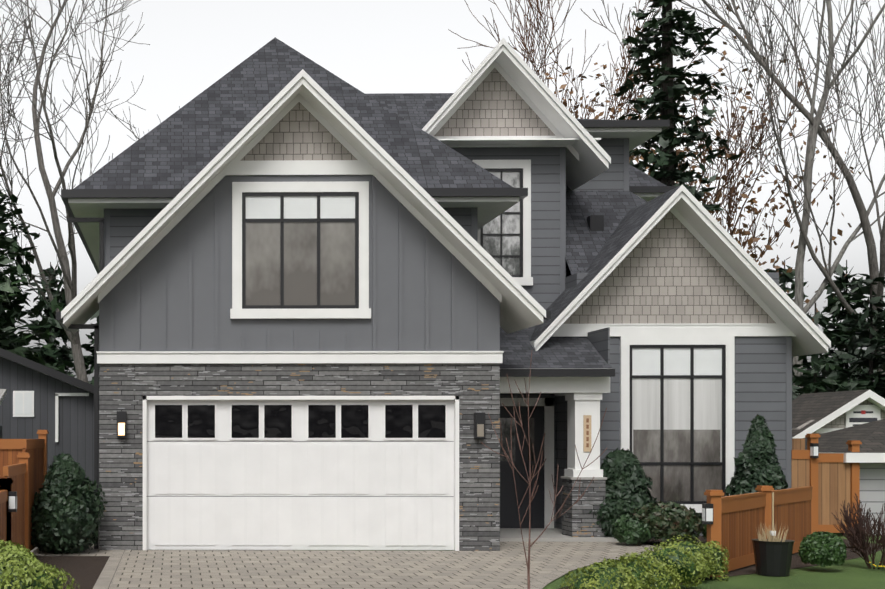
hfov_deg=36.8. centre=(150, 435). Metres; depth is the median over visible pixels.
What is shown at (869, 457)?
shed
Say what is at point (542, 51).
bare tree
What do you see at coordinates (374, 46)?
sky
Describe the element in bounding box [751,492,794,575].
pot
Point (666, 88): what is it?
conifers
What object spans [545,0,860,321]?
dry leaves
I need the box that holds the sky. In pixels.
[0,0,884,383]
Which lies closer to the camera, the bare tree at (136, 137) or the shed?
the shed
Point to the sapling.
(528, 563)
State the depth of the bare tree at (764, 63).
52.92 m
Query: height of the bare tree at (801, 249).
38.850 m
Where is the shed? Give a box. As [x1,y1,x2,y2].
[805,419,884,534]
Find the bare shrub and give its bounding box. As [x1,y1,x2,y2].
[832,494,884,568]
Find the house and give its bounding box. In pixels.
[56,37,830,550]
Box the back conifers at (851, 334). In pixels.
[0,260,884,399]
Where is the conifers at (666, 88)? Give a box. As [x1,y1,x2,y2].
[0,0,742,378]
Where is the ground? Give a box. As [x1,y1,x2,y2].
[30,533,884,588]
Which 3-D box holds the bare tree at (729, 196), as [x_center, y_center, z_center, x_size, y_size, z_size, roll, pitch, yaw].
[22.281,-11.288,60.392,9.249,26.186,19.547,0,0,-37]
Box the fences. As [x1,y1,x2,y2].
[0,430,861,576]
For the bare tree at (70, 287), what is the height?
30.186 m
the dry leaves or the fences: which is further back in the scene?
the dry leaves
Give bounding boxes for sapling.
[481,352,606,588]
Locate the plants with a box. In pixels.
[0,414,846,588]
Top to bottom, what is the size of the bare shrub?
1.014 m
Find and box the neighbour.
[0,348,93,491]
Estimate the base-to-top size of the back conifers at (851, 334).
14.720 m
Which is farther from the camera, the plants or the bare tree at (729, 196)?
the bare tree at (729, 196)

